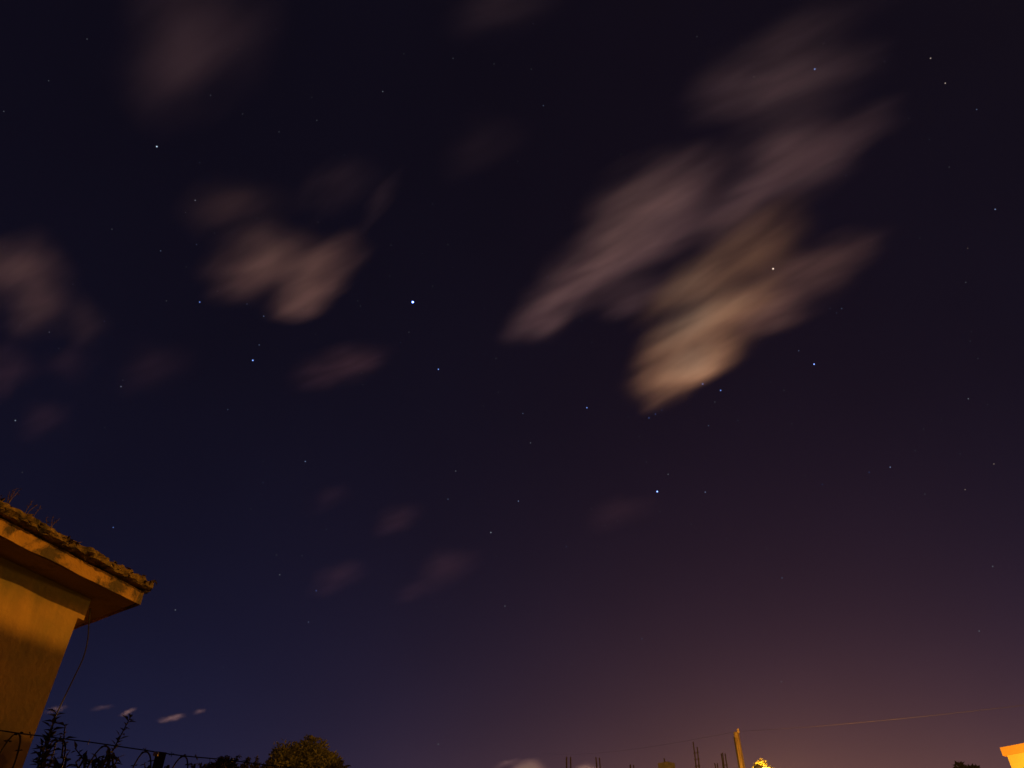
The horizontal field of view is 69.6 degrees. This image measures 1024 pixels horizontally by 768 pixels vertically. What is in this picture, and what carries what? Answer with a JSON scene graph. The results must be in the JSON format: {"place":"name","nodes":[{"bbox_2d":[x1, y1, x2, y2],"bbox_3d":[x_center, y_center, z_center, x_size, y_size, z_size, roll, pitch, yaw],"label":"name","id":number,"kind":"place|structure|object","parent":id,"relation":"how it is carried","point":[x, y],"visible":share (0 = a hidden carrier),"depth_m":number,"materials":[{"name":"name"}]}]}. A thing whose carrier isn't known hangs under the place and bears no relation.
{"place":"outdoors","nodes":[
{"label":"outdoors","id":0,"kind":"place"},
{"bbox_2d":[0,0,1023,767],"label":"sky","id":1,"kind":"structure","parent":0,"point":[869,597],"materials":[{"name":"blue"}]},
{"bbox_2d":[3,29,987,667],"bbox_3d":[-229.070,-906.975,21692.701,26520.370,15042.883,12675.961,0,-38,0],"label":"faint stars","id":2,"kind":"object","parent":1,"relation":"in","point":[517,161],"visible":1,"depth_m":21964.55,"materials":[{"name":"white"}]},
{"bbox_2d":[658,758,674,767],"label":"concrete block","id":3,"kind":"structure","parent":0,"point":[664,764],"depth_m":27.02,"materials":[{"name":"brown concrete"}]},
{"bbox_2d":[754,764,771,767],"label":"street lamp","id":4,"kind":"object","parent":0,"point":[757,766],"visible":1,"depth_m":13.81,"materials":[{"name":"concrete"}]},
{"bbox_2d":[1000,743,1023,767],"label":"yellow house","id":5,"kind":"structure","parent":0,"point":[1014,754],"depth_m":9.33,"materials":[{"name":"paint"}]},
{"bbox_3d":[4.798,19.433,27.910,6.630,6.940,8.305,0,-38,0],"label":"unfinished building","id":6,"kind":"object","parent":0,"visible":0},
{"bbox_2d":[693,742,699,767],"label":"starter bars","id":7,"kind":"object","parent":6,"relation":"on","point":[696,765],"visible":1,"depth_m":27.04,"materials":[{"name":"brown metal"}]},
{"bbox_2d":[721,753,727,767],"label":"starter bars","id":8,"kind":"object","parent":6,"relation":"on","point":[723,765],"visible":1,"depth_m":26.88,"materials":[{"name":"brown metal"}]},
{"label":"ground","id":9,"kind":"structure","parent":0,"visible":0},
{"bbox_2d":[29,709,63,767],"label":"tall weed","id":10,"kind":"object","parent":9,"relation":"on","point":[47,745],"visible":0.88,"depth_m":3.35,"materials":[{"name":"green plant"}]},
{"bbox_2d":[46,722,76,767],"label":"tall weed","id":11,"kind":"object","parent":9,"relation":"on","point":[55,762],"visible":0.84,"depth_m":3.26,"materials":[{"name":"green plant"}]},
{"bbox_2d":[0,498,156,767],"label":"house","id":12,"kind":"structure","parent":9,"relation":"on","point":[55,585],"depth_m":4.02,"materials":[{"name":"orange paint"}]},
{"bbox_2d":[0,488,22,502],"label":"roof weed","id":13,"kind":"object","parent":12,"relation":"on","point":[10,499],"visible":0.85,"depth_m":3.81,"materials":[{"name":"brown plant"}]},
{"bbox_2d":[25,501,41,516],"bbox_3d":[-2.544,0.680,3.904,0.079,0.131,0.044,28,-46,-31],"label":"roof weed","id":14,"kind":"object","parent":12,"relation":"on","point":[32,508],"visible":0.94,"depth_m":3.92,"materials":[{"name":"brown plant"}]},
{"bbox_2d":[45,516,58,527],"bbox_3d":[-2.489,0.754,3.967,0.068,0.091,0.052,28,-46,-31],"label":"roof weed","id":15,"kind":"object","parent":12,"relation":"on","point":[51,522],"visible":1,"depth_m":3.97,"materials":[{"name":"brown plant"}]},
{"bbox_2d":[49,608,90,758],"bbox_3d":[-2.755,2.744,3.840,0.097,3.004,0.689,17,-41,-20],"label":"hanging cable","id":16,"kind":"object","parent":12,"relation":"hanging from","point":[76,671],"visible":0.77,"depth_m":4.70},
{"bbox_2d":[70,741,112,767],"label":"tall weed","id":17,"kind":"object","parent":9,"relation":"on","point":[98,761],"visible":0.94,"depth_m":3.34,"materials":[{"name":"green plant"}]},
{"bbox_2d":[98,714,135,767],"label":"tall weed","id":18,"kind":"object","parent":9,"relation":"on","point":[113,758],"visible":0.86,"depth_m":3.43,"materials":[{"name":"green plant"}]},
{"bbox_2d":[0,730,291,767],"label":"wire fence","id":19,"kind":"object","parent":9,"relation":"on","point":[159,760],"visible":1,"depth_m":3.07,"materials":[{"name":"black metal"}]},
{"bbox_2d":[140,762,169,767],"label":"tall weed","id":20,"kind":"object","parent":9,"relation":"on","point":[167,766],"visible":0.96,"depth_m":3.79,"materials":[{"name":"green plant"}]},
{"bbox_2d":[189,759,214,767],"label":"tall weed","id":21,"kind":"object","parent":9,"relation":"on","point":[201,766],"visible":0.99,"depth_m":4.15,"materials":[{"name":"green plant"}]},
{"bbox_2d":[206,755,250,767],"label":"hedge bush","id":22,"kind":"object","parent":9,"relation":"on","point":[228,764],"visible":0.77,"depth_m":4.74,"materials":[{"name":"green plant"}]},
{"bbox_2d":[240,755,279,767],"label":"hedge bush","id":23,"kind":"object","parent":9,"relation":"on","point":[257,765],"visible":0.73,"depth_m":6.44,"materials":[{"name":"green plant"}]},
{"bbox_2d":[265,733,342,767],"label":"round tree","id":24,"kind":"object","parent":9,"relation":"on","point":[307,752],"visible":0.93,"depth_m":21.39,"materials":[{"name":"green plant"}]},
{"bbox_2d":[278,760,350,767],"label":"hedge bush","id":25,"kind":"object","parent":9,"relation":"on","point":[339,764],"visible":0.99,"depth_m":9.63,"materials":[{"name":"green plant"}]},
{"bbox_2d":[733,728,744,767],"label":"utility pole","id":26,"kind":"object","parent":9,"relation":"on","point":[739,753],"visible":1,"depth_m":17.54,"materials":[{"name":"brown wood"}]},
{"bbox_2d":[544,705,1022,753],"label":"overhead wire","id":27,"kind":"object","parent":26,"relation":"attached to","point":[849,723],"visible":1,"depth_m":13.46,"materials":[{"name":"black metal"}]},
{"bbox_2d":[752,758,772,767],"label":"tree","id":28,"kind":"object","parent":9,"relation":"on","point":[762,763],"visible":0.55,"depth_m":14.81,"materials":[{"name":"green plant"}]},
{"bbox_2d":[953,761,979,767],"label":"dark tree","id":29,"kind":"object","parent":9,"relation":"on","point":[961,764],"visible":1,"depth_m":35.39,"materials":[{"name":"green plant"}]}
]}

